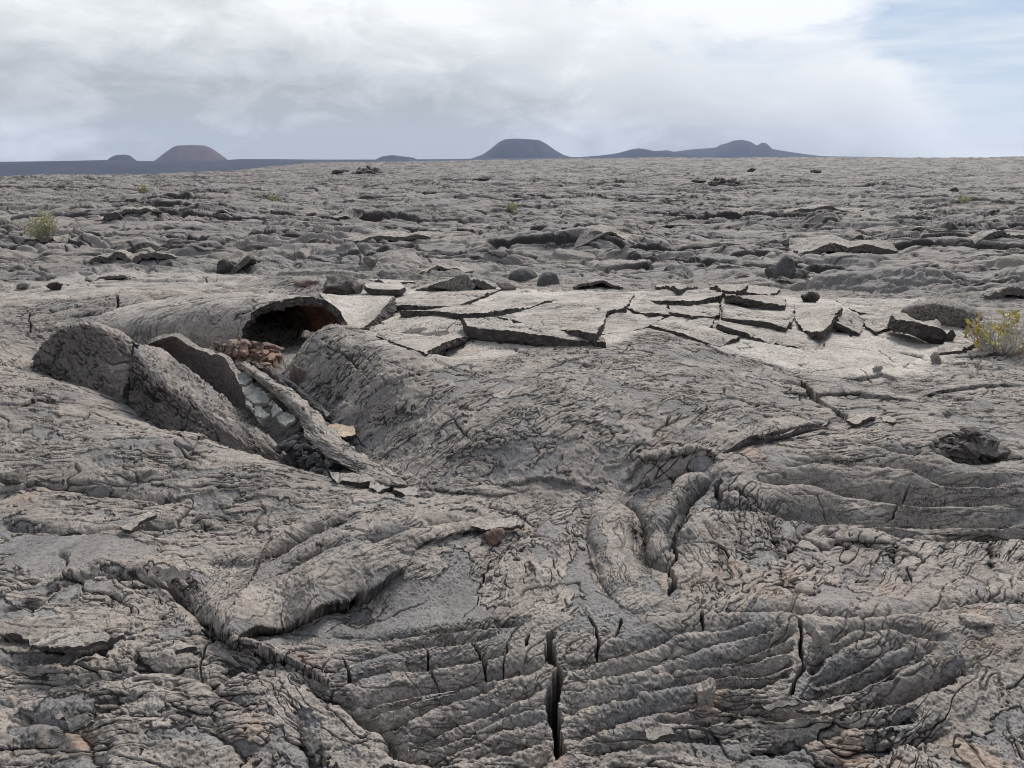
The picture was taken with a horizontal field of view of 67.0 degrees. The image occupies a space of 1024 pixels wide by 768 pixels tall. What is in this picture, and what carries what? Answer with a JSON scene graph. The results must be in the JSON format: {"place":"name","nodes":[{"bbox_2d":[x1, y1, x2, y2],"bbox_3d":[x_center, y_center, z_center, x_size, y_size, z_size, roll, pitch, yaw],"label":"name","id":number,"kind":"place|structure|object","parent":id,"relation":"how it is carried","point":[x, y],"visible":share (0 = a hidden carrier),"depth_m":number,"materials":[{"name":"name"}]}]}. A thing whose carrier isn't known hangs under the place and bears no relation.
{"place":"outdoors","nodes":[
{"label":"outdoors","id":0,"kind":"place"},
{"bbox_2d":[108,155,136,160],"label":"hill","id":1,"kind":"structure","parent":0,"point":[123,157],"depth_m":2140.16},
{"bbox_2d":[155,145,227,160],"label":"hill","id":2,"kind":"structure","parent":0,"point":[191,153],"depth_m":2133.84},
{"bbox_2d":[0,157,608,175],"bbox_3d":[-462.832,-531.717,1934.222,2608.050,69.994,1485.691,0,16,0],"label":"distant plain","id":3,"kind":"structure","parent":0,"point":[83,167],"depth_m":1689.44,"materials":[{"name":"stone"}]},
{"bbox_2d":[294,280,319,286],"bbox_3d":[-2.349,-1.148,8.876,0.298,0.093,0.149,0,16,0],"label":"block","id":4,"kind":"object","parent":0,"point":[305,283],"depth_m":8.84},
{"bbox_2d":[376,155,414,159],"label":"hill","id":5,"kind":"structure","parent":0,"point":[392,157],"depth_m":2289.16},
{"bbox_2d":[0,156,1023,767],"bbox_3d":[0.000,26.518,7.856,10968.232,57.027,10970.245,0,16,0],"label":"lava ground","id":6,"kind":"structure","parent":0,"point":[596,610],"depth_m":3.71,"materials":[{"name":"stone"}]},
{"bbox_2d":[0,468,26,484],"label":"rock","id":7,"kind":"object","parent":6,"relation":"on","point":[18,476],"visible":1,"depth_m":3.87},
{"bbox_2d":[16,283,29,288],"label":"rock","id":8,"kind":"object","parent":6,"relation":"on","point":[22,285],"visible":1,"depth_m":8.27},
{"bbox_2d":[17,210,59,241],"bbox_3d":[-7.749,-2.589,12.665,0.622,0.526,0.531,-9,18,-28],"label":"bush","id":9,"kind":"object","parent":6,"relation":"on","point":[42,230],"visible":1,"depth_m":12.62,"materials":[{"name":"green plant"}]},
{"bbox_2d":[25,234,70,242],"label":"lifted crust","id":10,"kind":"object","parent":6,"relation":"on","point":[62,238],"visible":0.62,"depth_m":12.87},
{"bbox_2d":[46,282,62,289],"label":"rock","id":11,"kind":"object","parent":6,"relation":"on","point":[54,286],"visible":0.97,"depth_m":8.10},
{"bbox_2d":[47,653,77,666],"bbox_3d":[-1.493,0.918,2.551,0.112,0.056,0.046,3,16,9],"label":"rock","id":12,"kind":"object","parent":6,"relation":"on","point":[67,660],"visible":1,"depth_m":2.54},
{"bbox_2d":[10,631,125,651],"bbox_3d":[-1.491,0.847,2.563,0.480,0.099,0.082,4,17,15],"label":"crust flake","id":13,"kind":"object","parent":6,"relation":"on","point":[68,640],"visible":1,"depth_m":2.54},
{"bbox_2d":[54,712,94,732],"bbox_3d":[-1.293,0.987,2.276,0.191,0.066,0.044,11,20,33],"label":"crust flake","id":14,"kind":"object","parent":6,"relation":"on","point":[77,723],"visible":1,"depth_m":2.26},
{"bbox_2d":[31,320,138,407],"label":"upturned slab","id":15,"kind":"structure","parent":6,"relation":"on","point":[96,356],"depth_m":5.17,"materials":[{"name":"stone"}]},
{"bbox_2d":[85,272,135,281],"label":"lifted crust","id":16,"kind":"object","parent":6,"relation":"on","point":[115,275],"visible":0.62,"depth_m":9.09},
{"bbox_2d":[88,249,133,263],"bbox_3d":[-5.486,-1.729,10.766,0.634,0.297,0.510,0,16,0],"label":"lifted crust","id":17,"kind":"object","parent":6,"relation":"on","point":[125,256],"visible":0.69,"depth_m":10.54},
{"bbox_2d":[103,212,122,219],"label":"rock","id":18,"kind":"object","parent":6,"relation":"on","point":[113,216],"visible":0.94,"depth_m":16.80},
{"bbox_2d":[95,206,158,220],"bbox_3d":[-8.735,-3.881,17.660,1.506,0.361,0.914,-10,19,-30],"label":"lifted crust","id":19,"kind":"object","parent":6,"relation":"on","point":[124,210],"visible":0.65,"depth_m":17.37},
{"bbox_2d":[119,512,156,533],"bbox_3d":[-1.690,0.630,3.506,0.062,0.048,0.153,11,19,32],"label":"crust flake","id":20,"kind":"object","parent":6,"relation":"on","point":[133,525],"visible":1,"depth_m":3.49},
{"bbox_2d":[136,184,149,192],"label":"bush","id":21,"kind":"object","parent":6,"relation":"on","point":[142,189],"visible":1,"depth_m":42.84,"materials":[{"name":"green plant"}]},
{"bbox_2d":[132,252,177,263],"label":"lifted crust","id":22,"kind":"object","parent":6,"relation":"on","point":[138,258],"visible":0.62,"depth_m":10.64},
{"bbox_2d":[151,566,190,582],"bbox_3d":[-1.346,0.749,3.043,0.190,0.069,0.042,5,17,15],"label":"crust flake","id":23,"kind":"object","parent":6,"relation":"on","point":[171,574],"visible":1,"depth_m":3.03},
{"bbox_2d":[172,640,197,654],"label":"crust flake","id":24,"kind":"object","parent":6,"relation":"on","point":[179,647],"visible":1,"depth_m":2.51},
{"bbox_2d":[148,333,263,427],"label":"overturned slab","id":25,"kind":"structure","parent":6,"relation":"on","point":[218,372],"depth_m":5.63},
{"bbox_2d":[128,344,288,465],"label":"upturned slab","id":26,"kind":"structure","parent":6,"relation":"on","point":[168,392],"depth_m":4.82,"materials":[{"name":"stone"}]},
{"bbox_2d":[90,293,346,348],"bbox_3d":[-2.637,-0.555,6.654,1.855,0.486,1.650,14,21,39],"label":"lava tube","id":27,"kind":"object","parent":6,"relation":"on","point":[204,320],"visible":0.91,"depth_m":6.36,"materials":[{"name":"stone"}]},
{"bbox_2d":[216,259,233,273],"bbox_3d":[-3.818,-1.534,10.286,0.243,0.242,0.122,0,16,0],"label":"dark hollow block","id":28,"kind":"object","parent":6,"relation":"on","point":[224,266],"depth_m":10.25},
{"bbox_2d":[225,254,256,273],"bbox_3d":[-3.698,-1.595,10.537,0.422,0.380,0.563,-3,17,-11],"label":"tilted lava slab","id":29,"kind":"object","parent":6,"relation":"on","point":[248,259],"visible":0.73,"depth_m":10.29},
{"bbox_2d":[237,371,252,386],"bbox_3d":[-1.742,-0.030,5.054,0.088,0.060,0.220,-7,17,-22],"label":"rock chip","id":30,"kind":"object","parent":6,"relation":"on","point":[245,378],"visible":0.94,"depth_m":5.03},
{"bbox_2d":[209,339,281,367],"bbox_3d":[-2.081,-0.240,5.899,0.680,0.201,0.297,2,16,8],"label":"rubble ledge","id":31,"kind":"object","parent":6,"relation":"on","point":[242,350],"visible":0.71,"depth_m":5.83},
{"bbox_2d":[252,342,284,350],"bbox_3d":[-1.894,-0.276,5.968,0.289,0.104,0.173,0,16,0],"label":"ledge block","id":32,"kind":"object","parent":31,"relation":"on","point":[270,346],"depth_m":5.90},
{"bbox_2d":[245,399,254,412],"bbox_3d":[-1.613,0.135,4.744,0.037,0.044,0.192,-9,18,-28],"label":"rock chip","id":33,"kind":"object","parent":6,"relation":"on","point":[248,404],"visible":1,"depth_m":4.72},
{"bbox_2d":[242,384,269,405],"bbox_3d":[-1.612,0.070,4.836,0.109,0.079,0.290,-12,20,-36],"label":"rock chip","id":34,"kind":"object","parent":6,"relation":"on","point":[257,396],"visible":0.99,"depth_m":4.80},
{"bbox_2d":[251,403,270,421],"bbox_3d":[-1.547,0.173,4.701,0.072,0.071,0.209,-16,22,-43],"label":"rock chip","id":35,"kind":"object","parent":6,"relation":"on","point":[260,413],"visible":0.98,"depth_m":4.66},
{"bbox_2d":[268,400,281,418],"bbox_3d":[-1.435,0.152,4.690,0.066,0.084,0.156,-8,18,-25],"label":"rock chip","id":36,"kind":"object","parent":6,"relation":"on","point":[276,410],"visible":1,"depth_m":4.65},
{"bbox_2d":[275,412,295,428],"bbox_3d":[-1.343,0.214,4.615,0.098,0.068,0.148,-14,21,-39],"label":"rock chip","id":37,"kind":"object","parent":6,"relation":"on","point":[286,420],"visible":1,"depth_m":4.60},
{"bbox_2d":[289,364,306,384],"bbox_3d":[-1.415,-0.006,5.124,0.130,0.277,0.104,0,16,0],"label":"block","id":38,"kind":"object","parent":6,"relation":"on","point":[297,375],"depth_m":5.08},
{"bbox_2d":[274,372,333,423],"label":"rolled slab","id":39,"kind":"structure","parent":6,"relation":"on","point":[307,396],"depth_m":4.88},
{"bbox_2d":[320,405,335,417],"bbox_3d":[-1.137,0.171,4.718,0.136,0.058,0.039,10,19,31],"label":"shard","id":40,"kind":"object","parent":39,"relation":"on","point":[327,414],"visible":1,"depth_m":4.70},
{"bbox_2d":[273,434,342,475],"bbox_3d":[-1.173,0.405,4.319,0.693,0.208,0.236,15,22,41],"label":"spatter","id":41,"kind":"object","parent":6,"relation":"on","point":[308,457],"visible":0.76,"depth_m":4.26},
{"bbox_2d":[235,360,410,491],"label":"slab","id":42,"kind":"structure","parent":6,"relation":"on","point":[325,437],"depth_m":4.41,"materials":[{"name":"stone"}]},
{"bbox_2d":[313,207,363,219],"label":"lifted crust","id":43,"kind":"object","parent":6,"relation":"on","point":[349,212],"visible":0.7,"depth_m":21.08},
{"bbox_2d":[323,273,357,294],"bbox_3d":[-1.867,-1.050,8.410,0.390,0.290,0.312,0,16,0],"label":"block","id":44,"kind":"object","parent":6,"relation":"on","point":[337,284],"depth_m":8.34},
{"bbox_2d":[327,423,355,440],"bbox_3d":[-0.990,0.278,4.468,0.195,0.076,0.105,3,16,9],"label":"ochre slab","id":45,"kind":"object","parent":6,"relation":"on","point":[346,432],"depth_m":4.46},
{"bbox_2d":[327,471,371,487],"bbox_3d":[-0.835,0.505,3.974,0.270,0.086,0.094,2,16,8],"label":"slab","id":46,"kind":"object","parent":6,"relation":"on","point":[357,480],"depth_m":3.95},
{"bbox_2d":[352,280,363,293],"bbox_3d":[-1.692,-1.036,8.395,0.167,0.188,0.133,0,16,0],"label":"block","id":47,"kind":"object","parent":6,"relation":"on","point":[358,286],"depth_m":8.36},
{"bbox_2d":[320,293,396,328],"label":"curled slab","id":48,"kind":"structure","parent":6,"relation":"on","point":[360,312],"depth_m":7.27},
{"bbox_2d":[351,165,385,174],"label":"rubble pile","id":49,"kind":"object","parent":6,"relation":"on","point":[369,170],"visible":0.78,"depth_m":85.36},
{"bbox_2d":[362,256,376,266],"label":"rock","id":50,"kind":"object","parent":6,"relation":"on","point":[370,261],"visible":0.99,"depth_m":10.25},
{"bbox_2d":[369,473,390,493],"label":"slab","id":51,"kind":"structure","parent":6,"relation":"on","point":[375,486],"depth_m":3.87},
{"bbox_2d":[364,282,405,294],"bbox_3d":[-1.336,-0.999,8.160,0.425,0.090,0.685,-4,17,-15],"label":"slab","id":52,"kind":"object","parent":6,"relation":"on","point":[393,288],"depth_m":8.03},
{"bbox_2d":[344,231,432,243],"bbox_3d":[-2.114,-2.632,14.210,0.996,0.342,2.434,7,18,23],"label":"lifted crust","id":53,"kind":"object","parent":6,"relation":"on","point":[393,236],"visible":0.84,"depth_m":13.93},
{"bbox_2d":[370,279,414,283],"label":"slab","id":54,"kind":"structure","parent":6,"relation":"on","point":[390,281],"depth_m":8.81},
{"bbox_2d":[392,486,418,497],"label":"slab","id":55,"kind":"structure","parent":6,"relation":"on","point":[407,491],"depth_m":3.83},
{"bbox_2d":[376,315,469,356],"bbox_3d":[-0.681,-0.350,5.771,0.733,0.266,1.958,0,16,0],"label":"pale plate","id":56,"kind":"object","parent":6,"relation":"on","point":[425,336],"visible":0.94,"depth_m":5.86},
{"bbox_2d":[419,264,473,274],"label":"lifted crust","id":57,"kind":"object","parent":6,"relation":"on","point":[440,267],"visible":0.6,"depth_m":10.03},
{"bbox_2d":[395,289,501,311],"bbox_3d":[-0.652,-0.843,7.794,1.102,0.153,1.361,0,16,0],"label":"pale plate","id":58,"kind":"object","parent":6,"relation":"on","point":[431,300],"visible":0.88,"depth_m":7.58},
{"bbox_2d":[429,274,475,290],"bbox_3d":[-0.650,-1.077,8.382,0.510,0.240,0.204,0,16,0],"label":"rock","id":59,"kind":"object","parent":6,"relation":"on","point":[462,282],"visible":0.84,"depth_m":8.30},
{"bbox_2d":[416,278,495,290],"bbox_3d":[-0.619,-1.109,8.765,0.895,0.265,0.739,0,16,0],"label":"lifted crust","id":60,"kind":"object","parent":6,"relation":"on","point":[482,284],"visible":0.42,"depth_m":8.45},
{"bbox_2d":[399,304,523,322],"bbox_3d":[-0.479,-0.600,6.850,1.002,0.245,0.657,10,19,32],"label":"pale plate","id":61,"kind":"object","parent":6,"relation":"on","point":[457,312],"visible":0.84,"depth_m":6.60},
{"bbox_2d":[457,226,481,233],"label":"lifted crust","id":62,"kind":"object","parent":6,"relation":"on","point":[473,230],"visible":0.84,"depth_m":15.18},
{"bbox_2d":[482,528,504,545],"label":"rock","id":63,"kind":"object","parent":6,"relation":"on","point":[493,536],"visible":1,"depth_m":3.42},
{"bbox_2d":[466,516,524,531],"bbox_3d":[-0.085,0.642,3.504,0.286,0.061,0.081,-5,17,-18],"label":"crust flake","id":64,"kind":"object","parent":6,"relation":"on","point":[510,524],"visible":0.93,"depth_m":3.50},
{"bbox_2d":[495,282,517,289],"bbox_3d":[-0.058,-1.073,8.511,0.254,0.115,0.152,0,16,0],"label":"dark wedge","id":65,"kind":"object","parent":6,"relation":"on","point":[507,285],"visible":0.94,"depth_m":8.45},
{"bbox_2d":[465,296,553,309],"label":"pale plate","id":66,"kind":"object","parent":6,"relation":"on","point":[527,302],"visible":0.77,"depth_m":7.38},
{"bbox_2d":[506,202,517,211],"bbox_3d":[-0.014,-5.338,23.406,0.407,0.364,0.384,0,16,0],"label":"bush","id":67,"kind":"object","parent":6,"relation":"on","point":[512,207],"visible":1,"depth_m":23.32,"materials":[{"name":"green plant"}]},
{"bbox_2d":[508,267,537,281],"bbox_3d":[0.160,-1.402,10.214,0.375,0.264,0.307,-11,19,-33],"label":"rock","id":68,"kind":"object","parent":6,"relation":"on","point":[521,274],"visible":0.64,"depth_m":10.11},
{"bbox_2d":[462,317,605,347],"bbox_3d":[0.152,-0.367,5.897,1.221,0.178,0.383,6,17,21],"label":"pale plate","id":69,"kind":"object","parent":6,"relation":"on","point":[493,329],"visible":0.94,"depth_m":5.80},
{"bbox_2d":[537,272,559,285],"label":"rock","id":70,"kind":"object","parent":6,"relation":"on","point":[547,278],"visible":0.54,"depth_m":9.41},
{"bbox_2d":[494,292,634,345],"bbox_3d":[0.403,-0.639,6.901,1.187,0.249,2.526,5,17,16],"label":"pale plate","id":71,"kind":"object","parent":6,"relation":"on","point":[585,320],"visible":0.82,"depth_m":6.53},
{"bbox_2d":[573,279,622,289],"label":"lifted crust","id":72,"kind":"object","parent":6,"relation":"on","point":[597,282],"visible":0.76,"depth_m":8.79},
{"bbox_2d":[574,224,644,247],"bbox_3d":[1.764,-2.858,14.909,1.610,0.398,0.735,-7,18,-23],"label":"lifted crust","id":73,"kind":"object","parent":6,"relation":"on","point":[585,238],"visible":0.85,"depth_m":14.67},
{"bbox_2d":[602,313,663,334],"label":"pale plate","id":74,"kind":"object","parent":6,"relation":"on","point":[622,322],"visible":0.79,"depth_m":6.36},
{"bbox_2d":[627,299,670,318],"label":"pale plate","id":75,"kind":"object","parent":6,"relation":"on","point":[647,307],"visible":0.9,"depth_m":6.90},
{"bbox_2d":[643,725,675,743],"bbox_3d":[0.440,1.047,2.313,0.093,0.041,0.045,0,16,0],"label":"crust flake","id":76,"kind":"object","parent":6,"relation":"on","point":[656,734],"visible":1,"depth_m":2.30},
{"bbox_2d":[645,224,701,227],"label":"lifted crust","id":77,"kind":"object","parent":6,"relation":"on","point":[671,225],"visible":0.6,"depth_m":20.60},
{"bbox_2d":[655,282,697,295],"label":"slab","id":78,"kind":"structure","parent":6,"relation":"on","point":[679,289],"depth_m":8.28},
{"bbox_2d":[642,289,723,307],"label":"pale plate","id":79,"kind":"object","parent":6,"relation":"on","point":[691,297],"visible":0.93,"depth_m":7.58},
{"bbox_2d":[678,522,699,538],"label":"rock","id":80,"kind":"object","parent":6,"relation":"on","point":[689,530],"visible":1,"depth_m":3.35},
{"bbox_2d":[668,303,719,319],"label":"pale plate","id":81,"kind":"object","parent":6,"relation":"on","point":[707,310],"visible":0.84,"depth_m":6.81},
{"bbox_2d":[649,316,739,346],"bbox_3d":[1.433,-0.415,6.205,0.646,0.126,0.979,0,16,0],"label":"pale plate","id":82,"kind":"object","parent":6,"relation":"on","point":[701,330],"visible":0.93,"depth_m":6.10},
{"bbox_2d":[696,677,715,706],"bbox_3d":[0.619,0.992,2.475,0.061,0.106,0.054,6,17,20],"label":"rock","id":83,"kind":"object","parent":6,"relation":"on","point":[705,691],"visible":1,"depth_m":2.46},
{"bbox_2d":[708,177,745,185],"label":"rubble pile","id":84,"kind":"object","parent":6,"relation":"on","point":[716,181],"visible":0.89,"depth_m":43.93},
{"bbox_2d":[724,294,786,310],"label":"rock slab","id":85,"kind":"structure","parent":6,"relation":"on","point":[766,302],"depth_m":7.17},
{"bbox_2d":[736,284,748,295],"bbox_3d":[2.169,-0.878,7.289,0.059,0.107,0.284,10,19,30],"label":"brown slab","id":86,"kind":"object","parent":85,"relation":"on","point":[742,290],"depth_m":7.26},
{"bbox_2d":[720,299,793,331],"bbox_3d":[2.223,-0.629,7.047,0.648,0.178,1.707,4,17,14],"label":"pale plate","id":87,"kind":"object","parent":6,"relation":"on","point":[776,320],"visible":0.68,"depth_m":6.69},
{"bbox_2d":[765,266,773,277],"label":"nest slab","id":88,"kind":"object","parent":6,"relation":"on","point":[768,271],"depth_m":11.14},
{"bbox_2d":[716,320,824,350],"bbox_3d":[2.024,-0.386,6.199,0.987,0.172,0.525,13,21,38],"label":"pale plate","id":89,"kind":"object","parent":6,"relation":"on","point":[794,338],"visible":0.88,"depth_m":6.08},
{"bbox_2d":[750,700,799,711],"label":"crust flake","id":90,"kind":"object","parent":6,"relation":"on","point":[781,704],"visible":1,"depth_m":2.39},
{"bbox_2d":[723,420,829,453],"bbox_3d":[1.421,0.276,4.102,0.785,0.079,0.052,-9,18,-27],"label":"crust flake","id":91,"kind":"object","parent":6,"relation":"on","point":[755,440],"visible":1,"depth_m":4.06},
{"bbox_2d":[772,256,795,278],"bbox_3d":[3.626,-1.416,10.321,0.311,0.594,0.249,0,16,0],"label":"rock","id":92,"kind":"object","parent":6,"relation":"on","point":[785,266],"visible":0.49,"depth_m":10.22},
{"bbox_2d":[774,276,796,283],"bbox_3d":[3.562,-1.348,10.045,0.276,0.090,0.221,0,16,0],"label":"nest slab","id":93,"kind":"object","parent":6,"relation":"on","point":[782,279],"depth_m":10.02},
{"bbox_2d":[792,269,809,278],"bbox_3d":[3.833,-1.446,10.244,0.236,0.166,0.163,-11,20,-33],"label":"nest slab","id":94,"kind":"object","parent":6,"relation":"on","point":[802,273],"depth_m":10.20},
{"bbox_2d":[801,291,819,301],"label":"rock","id":95,"kind":"object","parent":6,"relation":"on","point":[811,296],"visible":0.9,"depth_m":7.78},
{"bbox_2d":[793,304,842,339],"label":"pale plate","id":96,"kind":"object","parent":6,"relation":"on","point":[812,321],"visible":0.92,"depth_m":6.57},
{"bbox_2d":[795,701,845,716],"bbox_3d":[0.936,0.986,2.348,0.141,0.074,0.040,8,18,26],"label":"crust flake","id":97,"kind":"object","parent":6,"relation":"on","point":[823,708],"visible":1,"depth_m":2.34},
{"bbox_2d":[812,627,830,648],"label":"rock","id":98,"kind":"object","parent":6,"relation":"on","point":[820,636],"visible":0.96,"depth_m":2.63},
{"bbox_2d":[784,204,863,214],"bbox_3d":[9.311,-5.434,24.358,3.827,0.475,1.658,-9,19,-29],"label":"lifted crust","id":99,"kind":"object","parent":6,"relation":"on","point":[813,208],"visible":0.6,"depth_m":23.60},
{"bbox_2d":[788,234,898,254],"bbox_3d":[5.935,-2.538,14.211,1.945,0.383,1.712,0,16,0],"label":"lifted crust","id":100,"kind":"object","parent":6,"relation":"on","point":[819,245],"visible":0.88,"depth_m":13.76},
{"bbox_2d":[832,310,863,335],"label":"pale plate","id":101,"kind":"object","parent":6,"relation":"on","point":[850,323],"visible":0.97,"depth_m":6.55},
{"bbox_2d":[846,411,875,426],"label":"crust flake","id":102,"kind":"object","parent":6,"relation":"on","point":[858,420],"visible":1,"depth_m":4.32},
{"bbox_2d":[836,297,914,313],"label":"pale plate","id":103,"kind":"object","parent":6,"relation":"on","point":[888,305],"visible":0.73,"depth_m":7.78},
{"bbox_2d":[859,313,894,335],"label":"pale plate","id":104,"kind":"object","parent":6,"relation":"on","point":[875,324],"visible":0.68,"depth_m":6.65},
{"bbox_2d":[882,414,895,424],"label":"crust flake","id":105,"kind":"object","parent":6,"relation":"on","point":[889,420],"visible":1,"depth_m":4.25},
{"bbox_2d":[855,226,950,237],"bbox_3d":[7.938,-3.025,15.771,0.549,0.513,2.788,-5,17,-17],"label":"lifted crust","id":106,"kind":"object","parent":6,"relation":"on","point":[873,233],"visible":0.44,"depth_m":15.68},
{"bbox_2d":[887,313,955,343],"bbox_3d":[3.273,-0.439,6.288,0.362,0.222,0.517,-4,17,-14],"label":"dark slab","id":107,"kind":"object","parent":6,"relation":"on","point":[932,332],"depth_m":6.14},
{"bbox_2d":[930,351,941,363],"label":"rock","id":108,"kind":"object","parent":6,"relation":"on","point":[935,357],"visible":0.94,"depth_m":5.49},
{"bbox_2d":[900,298,982,327],"bbox_3d":[3.853,-0.631,6.957,0.674,0.289,0.436,5,17,17],"label":"rock","id":109,"kind":"object","parent":6,"relation":"on","point":[947,312],"depth_m":6.79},
{"bbox_2d":[938,334,974,354],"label":"pale plate","id":110,"kind":"object","parent":6,"relation":"on","point":[957,345],"visible":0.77,"depth_m":5.87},
{"bbox_2d":[958,195,970,202],"bbox_3d":[16.750,-6.844,28.635,0.532,0.464,0.464,0,16,0],"label":"bush","id":111,"kind":"object","parent":6,"relation":"on","point":[965,199],"visible":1,"depth_m":28.54,"materials":[{"name":"green plant"}]},
{"bbox_2d":[935,426,1010,462],"bbox_3d":[2.304,0.302,3.914,0.375,0.186,0.265,0,16,0],"label":"clinker rock","id":112,"kind":"object","parent":6,"relation":"on","point":[973,442],"visible":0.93,"depth_m":3.86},
{"bbox_2d":[958,613,993,626],"bbox_3d":[1.620,0.826,2.701,0.107,0.043,0.085,12,20,35],"label":"rock","id":113,"kind":"object","parent":6,"relation":"on","point":[971,619],"visible":1,"depth_m":2.68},
{"bbox_2d":[978,344,998,356],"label":"pale plate","id":114,"kind":"object","parent":6,"relation":"on","point":[992,353],"visible":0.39,"depth_m":5.77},
{"bbox_2d":[962,307,1023,355],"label":"bush","id":115,"kind":"object","parent":6,"relation":"on","point":[985,340],"visible":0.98,"depth_m":5.78,"materials":[{"name":"yellow plant"}]},
{"bbox_2d":[970,230,1023,244],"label":"lifted crust","id":116,"kind":"object","parent":6,"relation":"on","point":[977,237],"visible":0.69,"depth_m":13.87},
{"bbox_2d":[978,286,1023,299],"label":"lifted crust","id":117,"kind":"object","parent":6,"relation":"on","point":[999,293],"visible":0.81,"depth_m":8.38},
{"bbox_2d":[0,0,1023,161],"label":"sky","id":118,"kind":"structure","parent":0,"point":[80,80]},
{"bbox_2d":[471,139,568,158],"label":"hill","id":119,"kind":"structure","parent":0,"point":[518,148],"depth_m":2314.38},
{"bbox_2d":[587,148,703,157],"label":"hill","id":120,"kind":"structure","parent":0,"point":[636,153],"depth_m":2361.49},
{"bbox_2d":[709,284,779,296],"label":"rock slab","id":121,"kind":"structure","parent":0,"point":[751,289],"depth_m":8.30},
{"bbox_2d":[676,140,824,157],"bbox_3d":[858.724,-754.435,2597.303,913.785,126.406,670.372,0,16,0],"label":"hill","id":122,"kind":"structure","parent":0,"point":[739,149],"depth_m":2531.86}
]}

